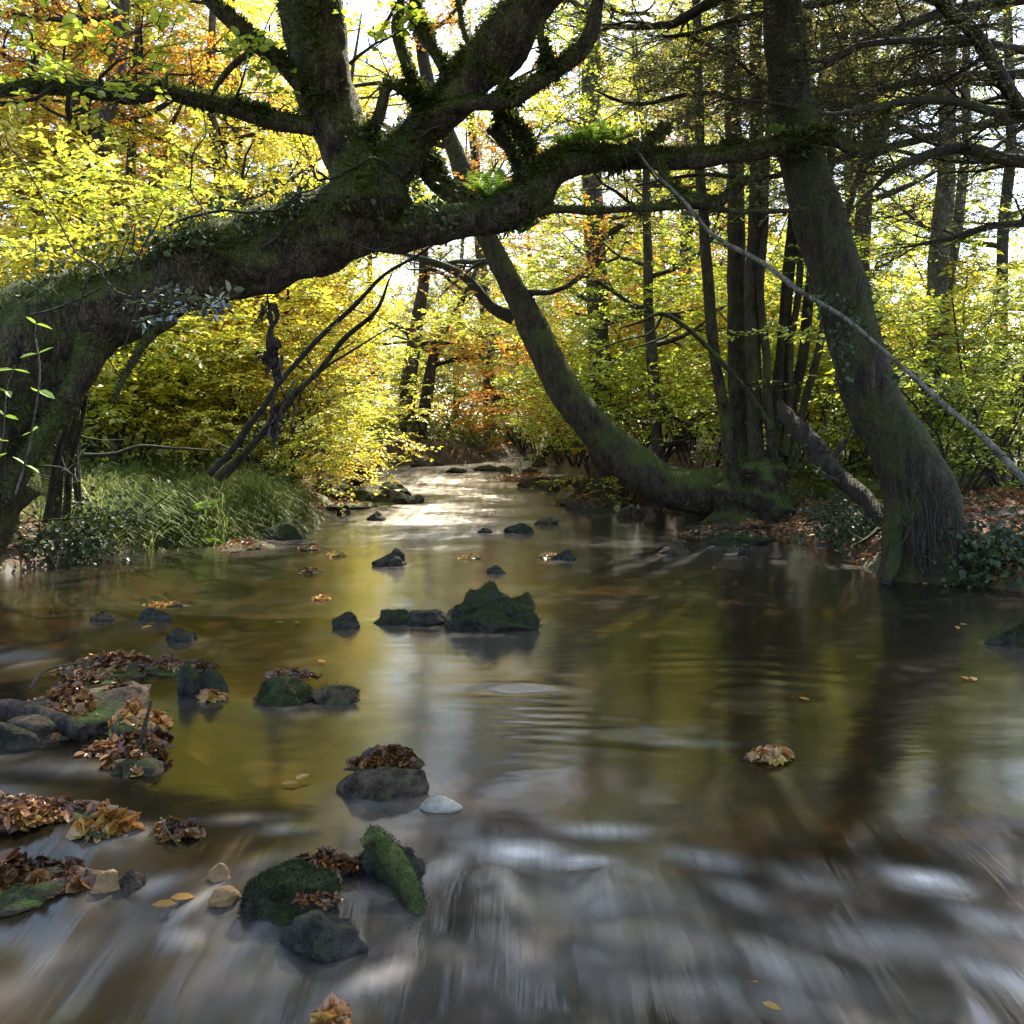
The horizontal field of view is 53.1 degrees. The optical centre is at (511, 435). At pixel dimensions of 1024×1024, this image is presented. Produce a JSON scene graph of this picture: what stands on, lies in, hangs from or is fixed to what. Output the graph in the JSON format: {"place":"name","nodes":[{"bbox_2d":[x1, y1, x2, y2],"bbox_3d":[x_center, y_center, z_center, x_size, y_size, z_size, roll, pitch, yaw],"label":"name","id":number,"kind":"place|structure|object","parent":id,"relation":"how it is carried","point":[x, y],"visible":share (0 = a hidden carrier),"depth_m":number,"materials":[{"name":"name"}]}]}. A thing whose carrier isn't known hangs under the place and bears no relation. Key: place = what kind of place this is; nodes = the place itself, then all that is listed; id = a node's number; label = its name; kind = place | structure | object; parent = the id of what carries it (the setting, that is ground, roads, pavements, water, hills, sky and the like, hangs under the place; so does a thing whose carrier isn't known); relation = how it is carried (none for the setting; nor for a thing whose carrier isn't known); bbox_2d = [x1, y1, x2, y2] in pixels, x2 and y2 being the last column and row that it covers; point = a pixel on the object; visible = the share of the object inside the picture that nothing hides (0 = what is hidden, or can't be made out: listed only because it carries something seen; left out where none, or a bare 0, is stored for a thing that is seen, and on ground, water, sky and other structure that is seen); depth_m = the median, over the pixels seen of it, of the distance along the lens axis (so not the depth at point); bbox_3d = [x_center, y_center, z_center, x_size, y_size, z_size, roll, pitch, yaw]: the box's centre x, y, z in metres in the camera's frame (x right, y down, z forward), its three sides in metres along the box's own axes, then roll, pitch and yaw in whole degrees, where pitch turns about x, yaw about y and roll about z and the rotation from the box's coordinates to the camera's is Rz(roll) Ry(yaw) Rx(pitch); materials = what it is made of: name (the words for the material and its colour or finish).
{"place":"outdoors","nodes":[
{"label":"outdoors","id":0,"kind":"place"},
{"bbox_2d":[0,455,1023,1023],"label":"water","id":1,"kind":"structure","parent":0,"point":[626,835],"depth_m":3.85,"materials":[{"name":"liquid"}]},
{"bbox_2d":[0,720,40,750],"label":"stone","id":2,"kind":"object","parent":1,"relation":"on","point":[14,738],"visible":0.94,"depth_m":4.22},
{"bbox_2d":[5,673,151,743],"bbox_3d":[-1.952,1.273,4.702,0.745,0.325,0.839,0,0,0],"label":"boulder","id":3,"kind":"object","parent":1,"relation":"on","point":[96,709],"visible":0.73,"depth_m":4.59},
{"bbox_2d":[0,699,90,740],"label":"stone","id":4,"kind":"object","parent":3,"relation":"on","point":[72,728],"visible":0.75,"depth_m":4.43,"materials":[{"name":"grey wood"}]},
{"bbox_2d":[65,805,145,844],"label":"leaf clump","id":5,"kind":"object","parent":1,"relation":"on","point":[104,823],"visible":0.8,"depth_m":3.40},
{"bbox_2d":[78,651,154,684],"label":"leaf clump","id":6,"kind":"object","parent":1,"relation":"on","point":[119,665],"visible":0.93,"depth_m":5.53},
{"bbox_2d":[99,743,173,777],"bbox_3d":[-1.442,1.290,4.017,0.262,0.148,0.276,0,0,42],"label":"stone","id":7,"kind":"object","parent":1,"relation":"on","point":[149,761],"visible":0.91,"depth_m":3.96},
{"bbox_2d":[136,653,217,675],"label":"leaf clump","id":8,"kind":"object","parent":1,"relation":"on","point":[164,664],"visible":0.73,"depth_m":5.64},
{"bbox_2d":[153,814,205,842],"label":"leaf clump","id":9,"kind":"object","parent":1,"relation":"on","point":[178,828],"visible":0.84,"depth_m":3.36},
{"bbox_2d":[177,662,228,696],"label":"stone","id":10,"kind":"object","parent":1,"relation":"on","point":[192,681],"visible":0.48,"depth_m":5.07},
{"bbox_2d":[250,673,313,705],"bbox_3d":[-1.104,1.264,5.016,0.328,0.195,0.232,0,0,0],"label":"stone","id":11,"kind":"object","parent":1,"relation":"on","point":[291,690],"visible":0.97,"depth_m":4.97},
{"bbox_2d":[236,855,341,926],"bbox_3d":[-0.624,1.319,2.880,0.295,0.233,0.173,0,0,0],"label":"stone","id":12,"kind":"object","parent":1,"relation":"on","point":[267,894],"visible":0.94,"depth_m":2.85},
{"bbox_2d":[278,910,367,964],"bbox_3d":[-0.504,1.332,2.719,0.190,0.151,0.195,0,0,-35],"label":"stone","id":13,"kind":"object","parent":1,"relation":"on","point":[323,936],"visible":0.91,"depth_m":2.67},
{"bbox_2d":[288,846,358,883],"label":"leaf clump","id":14,"kind":"object","parent":1,"relation":"on","point":[342,864],"visible":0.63,"depth_m":3.05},
{"bbox_2d":[309,992,352,1023],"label":"leaf clump","id":15,"kind":"object","parent":1,"relation":"on","point":[332,1008],"visible":1,"depth_m":2.40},
{"bbox_2d":[310,682,360,703],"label":"stone","id":16,"kind":"object","parent":1,"relation":"on","point":[336,694],"visible":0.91,"depth_m":4.97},
{"bbox_2d":[336,766,429,800],"bbox_3d":[-0.473,1.294,3.752,0.327,0.165,0.189,0,0,-19],"label":"stone","id":17,"kind":"object","parent":1,"relation":"on","point":[383,783],"visible":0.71,"depth_m":3.70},
{"bbox_2d":[343,743,425,771],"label":"leaf clump","id":18,"kind":"object","parent":17,"relation":"on","point":[393,756],"visible":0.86,"depth_m":3.88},
{"bbox_2d":[352,843,425,882],"bbox_3d":[-0.382,1.320,3.107,0.179,0.157,0.225,0,0,-40],"label":"stone","id":19,"kind":"object","parent":1,"relation":"on","point":[368,867],"visible":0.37,"depth_m":3.07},
{"bbox_2d":[360,824,429,915],"bbox_3d":[-0.330,1.287,2.976,0.274,0.287,0.124,0,0,42],"label":"mossy stub","id":20,"kind":"object","parent":1,"relation":"on","point":[395,864],"visible":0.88,"depth_m":2.96,"materials":[{"name":"green plant"}]},
{"bbox_2d":[443,579,543,631],"bbox_3d":[-0.126,1.270,6.949,0.675,0.581,0.423,0,0,23],"label":"boulder","id":21,"kind":"object","parent":1,"relation":"in","point":[488,606],"visible":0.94,"depth_m":6.88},
{"bbox_2d":[0,417,1023,831],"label":"ground","id":22,"kind":"structure","parent":0,"point":[16,561],"depth_m":13.00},
{"bbox_2d":[0,317,54,493],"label":"bramble shoot","id":23,"kind":"object","parent":22,"relation":"on","point":[45,392],"visible":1,"depth_m":5.20,"materials":[{"name":"green plant"}]},
{"bbox_2d":[0,848,102,916],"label":"leaf clump","id":24,"kind":"object","parent":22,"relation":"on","point":[27,883],"visible":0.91,"depth_m":3.07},
{"bbox_2d":[0,793,110,833],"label":"leaf clump","id":25,"kind":"object","parent":22,"relation":"on","point":[60,808],"visible":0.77,"depth_m":3.53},
{"bbox_2d":[41,410,109,522],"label":"slim stem","id":26,"kind":"object","parent":22,"relation":"on","point":[50,498],"visible":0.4,"depth_m":10.35,"materials":[{"name":"brown plant"}]},
{"bbox_2d":[40,392,140,520],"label":"slim stem","id":27,"kind":"object","parent":22,"relation":"on","point":[67,485],"visible":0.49,"depth_m":10.55,"materials":[{"name":"brown plant"}]},
{"bbox_2d":[10,461,172,566],"bbox_3d":[-4.408,0.908,10.379,1.894,1.275,1.206,0,0,0],"label":"ivy patch","id":28,"kind":"object","parent":22,"relation":"on","point":[72,533],"visible":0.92,"depth_m":10.33,"materials":[{"name":"green plant"}]},
{"bbox_2d":[0,0,204,280],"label":"woodland tree","id":29,"kind":"object","parent":22,"relation":"on","point":[53,104],"visible":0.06,"depth_m":22.67,"materials":[{"name":"orange plant"}]},
{"bbox_2d":[0,0,221,258],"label":"woodland tree","id":30,"kind":"object","parent":22,"relation":"on","point":[74,102],"visible":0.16,"depth_m":21.88,"materials":[{"name":"orange plant"}]},
{"bbox_2d":[0,122,238,469],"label":"hazel shrub","id":31,"kind":"object","parent":22,"relation":"on","point":[110,374],"visible":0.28,"depth_m":14.00,"materials":[{"name":"yellow plant"}]},
{"bbox_2d":[101,697,173,739],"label":"leaf clump","id":32,"kind":"object","parent":22,"relation":"on","point":[130,715],"visible":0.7,"depth_m":4.47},
{"bbox_2d":[0,0,276,457],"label":"woodland tree","id":33,"kind":"object","parent":22,"relation":"on","point":[107,115],"visible":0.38,"depth_m":19.64,"materials":[{"name":"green plant"}]},
{"bbox_2d":[0,98,277,454],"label":"hazel shrub","id":34,"kind":"object","parent":22,"relation":"on","point":[10,116],"visible":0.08,"depth_m":17.20,"materials":[{"name":"yellow plant"}]},
{"bbox_2d":[109,723,177,752],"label":"leaf clump","id":35,"kind":"object","parent":22,"relation":"on","point":[156,733],"visible":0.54,"depth_m":4.25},
{"bbox_2d":[0,207,322,465],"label":"hazel shrub","id":36,"kind":"object","parent":22,"relation":"on","point":[243,323],"visible":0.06,"depth_m":17.15,"materials":[{"name":"yellow plant"}]},
{"bbox_2d":[0,0,342,453],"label":"woodland tree","id":37,"kind":"object","parent":22,"relation":"on","point":[40,109],"visible":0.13,"depth_m":21.16,"materials":[{"name":"yellow plant"}]},
{"bbox_2d":[23,458,340,552],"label":"grass tussock","id":38,"kind":"object","parent":22,"relation":"on","point":[273,500],"depth_m":12.58,"materials":[{"name":"plant"}]},
{"bbox_2d":[1,125,376,473],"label":"hazel shrub","id":39,"kind":"object","parent":22,"relation":"on","point":[187,321],"visible":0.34,"depth_m":14.77,"materials":[{"name":"yellow plant"}]},
{"bbox_2d":[0,112,411,463],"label":"hazel shrub","id":40,"kind":"object","parent":22,"relation":"on","point":[107,131],"visible":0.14,"depth_m":17.39,"materials":[{"name":"yellow plant"}]},
{"bbox_2d":[27,0,385,456],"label":"woodland tree","id":41,"kind":"object","parent":22,"relation":"on","point":[213,128],"visible":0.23,"depth_m":20.46,"materials":[{"name":"yellow plant"}]},
{"bbox_2d":[100,0,352,421],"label":"woodland tree","id":42,"kind":"object","parent":22,"relation":"on","point":[147,169],"visible":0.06,"depth_m":25.85,"materials":[{"name":"yellow plant"}]},
{"bbox_2d":[87,279,398,495],"bbox_3d":[-4.443,-0.748,16.603,5.599,3.378,4.204,0,0,33],"label":"hazel shrub","id":43,"kind":"object","parent":22,"relation":"on","point":[215,396],"visible":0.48,"depth_m":15.69,"materials":[{"name":"yellow plant"}]},
{"bbox_2d":[131,323,392,494],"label":"hazel shrub","id":44,"kind":"object","parent":22,"relation":"on","point":[295,465],"visible":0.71,"depth_m":14.73,"materials":[{"name":"yellow plant"}]},
{"bbox_2d":[89,175,442,471],"bbox_3d":[-4.611,-1.473,16.762,6.595,4.505,5.649,0,0,27],"label":"hazel shrub","id":45,"kind":"object","parent":22,"relation":"on","point":[243,339],"visible":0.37,"depth_m":16.10,"materials":[{"name":"yellow plant"}]},
{"bbox_2d":[88,315,446,515],"bbox_3d":[-4.192,-0.762,17.887,6.548,3.849,5.294,0,0,17],"label":"hazel shrub","id":46,"kind":"object","parent":22,"relation":"on","point":[366,439],"visible":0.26,"depth_m":16.79,"materials":[{"name":"yellow plant"}]},
{"bbox_2d":[99,0,481,395],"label":"woodland tree","id":47,"kind":"object","parent":22,"relation":"on","point":[251,11],"visible":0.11,"depth_m":23.82,"materials":[{"name":"yellow plant"}]},
{"bbox_2d":[192,273,403,481],"bbox_3d":[-2.422,-0.633,11.757,2.482,2.332,0.876,0,0,0],"label":"leaning sapling","id":48,"kind":"object","parent":22,"relation":"on","point":[226,469],"visible":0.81,"depth_m":11.58,"materials":[{"name":"brown plant"}]},
{"bbox_2d":[199,287,420,468],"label":"hazel shrub","id":49,"kind":"object","parent":22,"relation":"on","point":[389,408],"visible":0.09,"depth_m":23.59,"materials":[{"name":"yellow plant"}]},
{"bbox_2d":[137,0,483,479],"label":"woodland tree","id":50,"kind":"object","parent":22,"relation":"on","point":[292,141],"visible":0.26,"depth_m":19.08,"materials":[{"name":"yellow plant"}]},
{"bbox_2d":[206,203,470,477],"bbox_3d":[-1.967,-1.056,11.232,3.058,3.154,0.942,0,0,12],"label":"leaning sapling","id":51,"kind":"object","parent":22,"relation":"on","point":[213,469],"visible":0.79,"depth_m":11.35,"materials":[{"name":"brown plant"}]},
{"bbox_2d":[284,290,511,450],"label":"hazel shrub","id":52,"kind":"object","parent":22,"relation":"on","point":[399,391],"visible":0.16,"depth_m":30.64,"materials":[{"name":"yellow plant"}]},
{"bbox_2d":[294,268,502,427],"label":"hazel shrub","id":53,"kind":"object","parent":22,"relation":"on","point":[437,380],"visible":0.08,"depth_m":37.96,"materials":[{"name":"plant"}]},
{"bbox_2d":[295,42,507,429],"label":"woodland tree","id":54,"kind":"object","parent":22,"relation":"on","point":[406,294],"visible":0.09,"depth_m":41.46,"materials":[{"name":"orange plant"}]},
{"bbox_2d":[314,43,509,440],"bbox_3d":[-2.820,-5.103,29.383,6.959,11.318,5.442,0,0,-44],"label":"woodland tree","id":55,"kind":"object","parent":22,"relation":"on","point":[420,301],"visible":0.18,"depth_m":29.33,"materials":[{"name":"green plant"}]},
{"bbox_2d":[327,126,567,440],"bbox_3d":[-2.311,-3.991,29.952,7.838,9.498,4.950,0,0,23],"label":"woodland tree","id":56,"kind":"object","parent":22,"relation":"on","point":[429,375],"visible":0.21,"depth_m":29.67,"materials":[{"name":"orange plant"}]},
{"bbox_2d":[0,0,895,567],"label":"leaning oak","id":57,"kind":"object","parent":22,"relation":"on","point":[88,334],"visible":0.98,"depth_m":9.03,"materials":[{"name":"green plant"}]},
{"bbox_2d":[114,280,244,334],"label":"holly sprig","id":58,"kind":"object","parent":57,"relation":"attached to","point":[215,305],"visible":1,"depth_m":8.34,"materials":[{"name":"green plant"}]},
{"bbox_2d":[10,111,506,288],"bbox_3d":[-2.257,-2.071,9.102,4.420,1.725,1.122,0,0,0],"label":"ivy patch","id":59,"kind":"object","parent":57,"relation":"attached to","point":[134,238],"visible":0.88,"depth_m":9.04,"materials":[{"name":"green plant"}]},
{"bbox_2d":[252,286,285,454],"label":"hanging branch","id":60,"kind":"object","parent":57,"relation":"hanging from","point":[269,357],"visible":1,"depth_m":8.94,"materials":[{"name":"brown wood"}]},
{"bbox_2d":[358,286,537,436],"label":"hazel shrub","id":61,"kind":"object","parent":22,"relation":"on","point":[445,383],"visible":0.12,"depth_m":36.07,"materials":[{"name":"yellow plant"}]},
{"bbox_2d":[386,0,564,443],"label":"woodland tree","id":62,"kind":"object","parent":22,"relation":"on","point":[474,157],"visible":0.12,"depth_m":32.84,"materials":[{"name":"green plant"}]},
{"bbox_2d":[0,435,1023,831],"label":"fallen leaves","id":63,"kind":"object","parent":22,"relation":"on","point":[110,745],"visible":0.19,"depth_m":10.69,"materials":[{"name":"brown plant"}]},
{"bbox_2d":[0,170,1023,439],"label":"wood","id":64,"kind":"object","parent":22,"relation":"on","point":[636,288],"visible":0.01,"depth_m":53.24,"materials":[{"name":"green plant"}]},
{"bbox_2d":[19,443,1012,533],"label":"ground grass","id":65,"kind":"structure","parent":22,"relation":"on","point":[794,482],"depth_m":14.89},
{"bbox_2d":[418,303,616,460],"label":"hazel shrub","id":66,"kind":"object","parent":22,"relation":"on","point":[463,404],"visible":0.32,"depth_m":29.20,"materials":[{"name":"green plant"}]},
{"bbox_2d":[39,385,1023,503],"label":"undergrowth","id":67,"kind":"object","parent":22,"relation":"on","point":[440,432],"visible":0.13,"depth_m":18.94,"materials":[{"name":"green plant"}]},
{"bbox_2d":[351,0,725,514],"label":"curved alder","id":68,"kind":"object","parent":22,"relation":"on","point":[634,465],"visible":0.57,"depth_m":14.63,"materials":[{"name":"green plant"}]},
{"bbox_2d":[410,238,703,466],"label":"hazel shrub","id":69,"kind":"object","parent":22,"relation":"on","point":[453,319],"visible":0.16,"depth_m":23.51,"materials":[{"name":"yellow plant"}]},
{"bbox_2d":[428,285,726,477],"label":"hazel shrub","id":70,"kind":"object","parent":22,"relation":"on","point":[580,453],"visible":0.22,"depth_m":21.31,"materials":[{"name":"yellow plant"}]},
{"bbox_2d":[501,34,676,429],"bbox_3d":[2.661,-6.993,37.553,8.040,15.170,6.811,0,0,41],"label":"woodland tree","id":71,"kind":"object","parent":22,"relation":"on","point":[521,235],"visible":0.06,"depth_m":37.56,"materials":[{"name":"yellow plant"}]},
{"bbox_2d":[467,9,714,426],"bbox_3d":[2.206,-6.694,32.047,7.581,14.167,9.107,0,0,33],"label":"woodland tree","id":72,"kind":"object","parent":22,"relation":"on","point":[562,195],"visible":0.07,"depth_m":32.10,"materials":[{"name":"yellow plant"}]},
{"bbox_2d":[442,217,809,458],"bbox_3d":[2.830,-2.190,21.737,8.244,5.632,7.062,0,0,-22],"label":"hazel shrub","id":73,"kind":"object","parent":22,"relation":"on","point":[562,347],"visible":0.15,"depth_m":21.03,"materials":[{"name":"yellow plant"}]},
{"bbox_2d":[475,0,778,497],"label":"woodland tree","id":74,"kind":"object","parent":22,"relation":"on","point":[594,195],"visible":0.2,"depth_m":18.86,"materials":[{"name":"yellow plant"}]},
{"bbox_2d":[507,0,785,441],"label":"woodland tree","id":75,"kind":"object","parent":22,"relation":"on","point":[639,188],"visible":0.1,"depth_m":29.27,"materials":[{"name":"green plant"}]},
{"bbox_2d":[474,2,828,509],"bbox_3d":[2.487,-3.058,16.898,6.358,9.263,5.641,0,0,0],"label":"woodland tree","id":76,"kind":"object","parent":22,"relation":"on","point":[659,445],"visible":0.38,"depth_m":16.96,"materials":[{"name":"yellow plant"}]},
{"bbox_2d":[490,238,837,505],"bbox_3d":[2.481,-1.006,18.326,6.680,4.588,5.567,0,0,40],"label":"hazel shrub","id":77,"kind":"object","parent":22,"relation":"on","point":[635,372],"visible":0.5,"depth_m":17.43,"materials":[{"name":"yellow plant"}]},
{"bbox_2d":[545,0,786,451],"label":"woodland tree","id":78,"kind":"object","parent":22,"relation":"on","point":[683,213],"visible":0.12,"depth_m":23.90,"materials":[{"name":"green plant"}]},
{"bbox_2d":[522,259,835,486],"bbox_3d":[3.658,-1.104,17.756,6.346,4.359,5.289,0,0,-18],"label":"hazel shrub","id":79,"kind":"object","parent":22,"relation":"on","point":[679,402],"visible":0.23,"depth_m":16.79,"materials":[{"name":"green plant"}]},
{"bbox_2d":[466,0,989,584],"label":"leaning alder","id":80,"kind":"object","parent":22,"relation":"on","point":[920,492],"visible":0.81,"depth_m":9.23,"materials":[{"name":"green plant"}]},
{"bbox_2d":[560,207,897,452],"bbox_3d":[4.316,-2.140,23.131,7.516,5.216,7.994,0,0,-25],"label":"hazel shrub","id":81,"kind":"object","parent":22,"relation":"on","point":[693,443],"visible":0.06,"depth_m":21.54,"materials":[{"name":"green plant"}]},
{"bbox_2d":[680,515,800,536],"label":"leaf clump","id":82,"kind":"object","parent":22,"relation":"on","point":[749,526],"visible":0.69,"depth_m":13.56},
{"bbox_2d":[568,206,925,470],"bbox_3d":[4.718,-1.987,19.446,6.680,5.506,8.016,0,0,-19],"label":"hazel shrub","id":83,"kind":"object","parent":22,"relation":"on","point":[694,289],"visible":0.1,"depth_m":18.10,"materials":[{"name":"green plant"}]},
{"bbox_2d":[510,0,1023,307],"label":"yew tree","id":84,"kind":"object","parent":22,"relation":"on","point":[1010,96],"visible":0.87,"depth_m":10.30,"materials":[{"name":"green plant"}]},
{"bbox_2d":[593,0,976,529],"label":"coppiced alder","id":85,"kind":"object","parent":22,"relation":"on","point":[754,483],"visible":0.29,"depth_m":14.05,"materials":[{"name":"brown plant"}]},
{"bbox_2d":[608,104,1023,484],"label":"dead pole","id":86,"kind":"object","parent":22,"relation":"on","point":[1004,459],"visible":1,"depth_m":8.60,"materials":[{"name":"grey wood"}]},
{"bbox_2d":[802,287,906,389],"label":"ivy sprig","id":87,"kind":"object","parent":86,"relation":"attached to","point":[851,311],"visible":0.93,"depth_m":8.75,"materials":[{"name":"green plant"}]},
{"bbox_2d":[775,479,879,558],"bbox_3d":[3.687,1.023,11.113,1.259,1.198,1.590,0,0,-40],"label":"ivy patch","id":88,"kind":"object","parent":22,"relation":"on","point":[862,524],"visible":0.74,"depth_m":11.06,"materials":[{"name":"green plant"}]},
{"bbox_2d":[776,397,883,561],"bbox_3d":[3.517,0.440,10.948,1.008,1.784,2.511,0,0,0],"label":"fallen log","id":89,"kind":"object","parent":22,"relation":"on","point":[822,458],"visible":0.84,"depth_m":11.19,"materials":[{"name":"brown wood"}]},
{"bbox_2d":[654,170,1023,440],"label":"hazel shrub","id":90,"kind":"object","parent":22,"relation":"on","point":[978,280],"visible":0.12,"depth_m":16.94,"materials":[{"name":"yellow plant"}]},
{"bbox_2d":[690,214,1023,472],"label":"hazel shrub","id":91,"kind":"object","parent":22,"relation":"on","point":[946,306],"visible":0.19,"depth_m":15.91,"materials":[{"name":"yellow plant"}]},
{"bbox_2d":[703,0,1023,455],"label":"woodland tree","id":92,"kind":"object","parent":22,"relation":"on","point":[938,291],"visible":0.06,"depth_m":15.88,"materials":[{"name":"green plant"}]},
{"bbox_2d":[705,0,1023,464],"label":"woodland tree","id":93,"kind":"object","parent":22,"relation":"on","point":[863,228],"visible":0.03,"depth_m":18.89,"materials":[{"name":"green plant"}]},
{"bbox_2d":[722,238,1023,495],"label":"hazel shrub","id":94,"kind":"object","parent":22,"relation":"on","point":[995,385],"visible":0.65,"depth_m":12.89,"materials":[{"name":"green plant"}]},
{"bbox_2d":[773,152,1023,475],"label":"hazel shrub","id":95,"kind":"object","parent":22,"relation":"on","point":[979,309],"visible":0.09,"depth_m":17.58,"materials":[{"name":"green plant"}]},
{"bbox_2d":[794,191,1023,488],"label":"hazel shrub","id":96,"kind":"object","parent":22,"relation":"on","point":[994,478],"visible":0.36,"depth_m":14.36,"materials":[{"name":"green plant"}]},
{"bbox_2d":[797,321,1023,479],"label":"hazel shrub","id":97,"kind":"object","parent":22,"relation":"on","point":[859,447],"visible":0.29,"depth_m":14.74,"materials":[{"name":"green plant"}]},
{"bbox_2d":[816,0,1023,470],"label":"woodland tree","id":98,"kind":"object","parent":22,"relation":"on","point":[997,245],"visible":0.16,"depth_m":16.99,"materials":[{"name":"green plant"}]},
{"bbox_2d":[851,6,1023,325],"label":"woodland tree","id":99,"kind":"object","parent":22,"relation":"on","point":[958,196],"visible":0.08,"depth_m":16.22,"materials":[{"name":"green plant"}]},
{"bbox_2d":[913,496,1023,592],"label":"ivy patch","id":100,"kind":"object","parent":22,"relation":"on","point":[990,540],"visible":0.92,"depth_m":8.84,"materials":[{"name":"green plant"}]},
{"bbox_2d":[0,0,1023,432],"label":"sky","id":101,"kind":"structure","parent":0,"point":[359,6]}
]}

